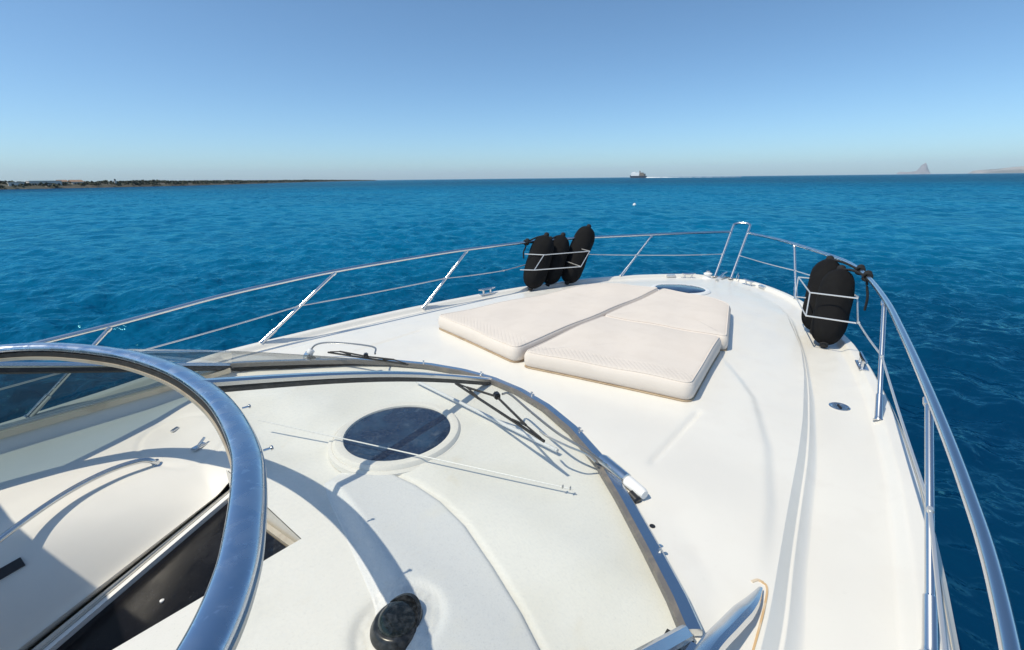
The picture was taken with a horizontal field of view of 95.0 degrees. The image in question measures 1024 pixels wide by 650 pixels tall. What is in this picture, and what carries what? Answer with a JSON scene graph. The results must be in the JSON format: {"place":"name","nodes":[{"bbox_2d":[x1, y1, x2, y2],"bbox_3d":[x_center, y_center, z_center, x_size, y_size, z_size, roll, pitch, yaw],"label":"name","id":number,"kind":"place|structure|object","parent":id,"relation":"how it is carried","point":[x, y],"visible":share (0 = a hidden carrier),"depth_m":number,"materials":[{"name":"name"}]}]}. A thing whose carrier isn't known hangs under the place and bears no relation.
{"place":"outdoors","nodes":[
{"label":"outdoors","id":0,"kind":"place"},
{"bbox_2d":[0,180,331,188],"bbox_3d":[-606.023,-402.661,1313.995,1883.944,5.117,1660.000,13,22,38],"label":"coast","id":1,"kind":"structure","parent":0,"point":[75,186],"depth_m":324.11},
{"bbox_2d":[6,182,24,185],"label":"house","id":2,"kind":"structure","parent":1,"relation":"on","point":[11,183],"depth_m":278.60,"materials":[{"name":"grey"}]},
{"bbox_2d":[26,181,62,185],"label":"house","id":3,"kind":"structure","parent":1,"relation":"on","point":[43,182],"depth_m":290.68,"materials":[{"name":"grey"}]},
{"bbox_2d":[68,180,83,183],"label":"house","id":4,"kind":"structure","parent":1,"relation":"on","point":[75,181],"depth_m":311.86,"materials":[{"name":"tile"}]},
{"bbox_2d":[0,179,376,187],"bbox_3d":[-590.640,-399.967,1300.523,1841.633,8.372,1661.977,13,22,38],"label":"scrub","id":5,"kind":"object","parent":1,"relation":"on","point":[147,182],"visible":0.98,"depth_m":395.48,"materials":[{"name":"green plant"}]},
{"bbox_2d":[0,173,1023,649],"bbox_3d":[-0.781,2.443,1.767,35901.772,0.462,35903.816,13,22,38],"label":"sea","id":6,"kind":"structure","parent":0,"point":[940,257],"depth_m":17.47,"materials":[{"name":"liquid"}]},
{"bbox_2d":[0,222,1021,649],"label":"motor yacht","id":7,"kind":"object","parent":6,"relation":"on","point":[768,488],"visible":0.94,"depth_m":2.02,"materials":[{"name":"plastic"}]},
{"bbox_2d":[258,419,572,489],"bbox_3d":[-0.569,0.609,2.284,1.768,0.014,0.018,6,18,20],"label":"pole","id":8,"kind":"object","parent":7,"relation":"on","point":[562,487],"visible":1,"depth_m":2.22,"materials":[{"name":"white"}]},
{"bbox_2d":[523,232,553,290],"bbox_3d":[0.323,-0.793,5.853,0.320,0.691,0.459,13,22,38],"label":"fender","id":9,"kind":"object","parent":7,"relation":"on","point":[541,244],"visible":0.98,"depth_m":5.74,"materials":[{"name":"black fabric"}]},
{"bbox_2d":[438,283,657,362],"bbox_3d":[0.390,-0.160,4.452,1.094,0.151,2.402,13,22,38],"label":"sun cushion","id":10,"kind":"object","parent":7,"relation":"on","point":[513,330],"visible":0.92,"depth_m":3.99,"materials":[{"name":"beige fabric"}]},
{"bbox_2d":[544,232,568,286],"bbox_3d":[0.562,-0.849,6.076,0.274,0.661,0.454,13,22,38],"label":"fender","id":11,"kind":"object","parent":7,"relation":"on","point":[561,245],"visible":0.75,"depth_m":5.97,"materials":[{"name":"black fabric"}]},
{"bbox_2d":[561,224,594,284],"bbox_3d":[0.875,-0.941,6.226,0.295,0.740,0.614,13,22,38],"label":"fender","id":12,"kind":"object","parent":7,"relation":"on","point":[584,236],"visible":0.95,"depth_m":6.11,"materials":[{"name":"black fabric"}]},
{"bbox_2d":[524,316,720,401],"bbox_3d":[0.860,0.191,3.312,1.106,0.152,1.199,13,22,38],"label":"sun cushion","id":13,"kind":"object","parent":7,"relation":"on","point":[663,361],"visible":1,"depth_m":3.10,"materials":[{"name":"beige fabric"}]},
{"bbox_2d":[605,288,730,350],"bbox_3d":[1.569,-0.090,4.211,1.007,0.138,1.280,13,22,38],"label":"sun cushion","id":14,"kind":"object","parent":7,"relation":"on","point":[684,311],"visible":0.86,"depth_m":4.06,"materials":[{"name":"beige fabric"}]},
{"bbox_2d":[801,255,865,332],"bbox_3d":[2.790,-0.272,4.208,0.358,0.634,0.548,3,18,10],"label":"fender","id":15,"kind":"object","parent":7,"relation":"on","point":[820,270],"visible":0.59,"depth_m":4.19,"materials":[{"name":"black fabric"}]},
{"bbox_2d":[811,265,873,347],"bbox_3d":[2.655,-0.169,3.881,0.344,0.636,0.488,3,18,12],"label":"fender","id":16,"kind":"object","parent":7,"relation":"on","point":[840,281],"visible":0.95,"depth_m":3.79,"materials":[{"name":"black fabric"}]},
{"bbox_2d":[630,171,646,177],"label":"ferry","id":17,"kind":"object","parent":6,"relation":"on","point":[637,175],"visible":0.92,"depth_m":1748.44,"materials":[{"name":"grey metal"}]},
{"bbox_2d":[646,177,678,177],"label":"wake foam","id":18,"kind":"object","parent":6,"relation":"on","point":[662,177],"visible":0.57,"depth_m":1690.93,"materials":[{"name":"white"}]},
{"bbox_2d":[897,163,930,173],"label":"islet","id":19,"kind":"object","parent":6,"relation":"in","point":[923,169],"visible":0.92,"depth_m":10852.53,"materials":[{"name":"grey stone"}]},
{"bbox_2d":[0,0,1023,181],"label":"sky","id":20,"kind":"structure","parent":0,"point":[91,90],"materials":[{"name":"blue"}]},
{"bbox_2d":[967,166,1023,173],"bbox_3d":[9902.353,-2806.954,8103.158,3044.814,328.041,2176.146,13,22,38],"label":"island","id":21,"kind":"structure","parent":0,"point":[1020,169],"depth_m":8397.09,"materials":[{"name":"grey stone"}]}
]}

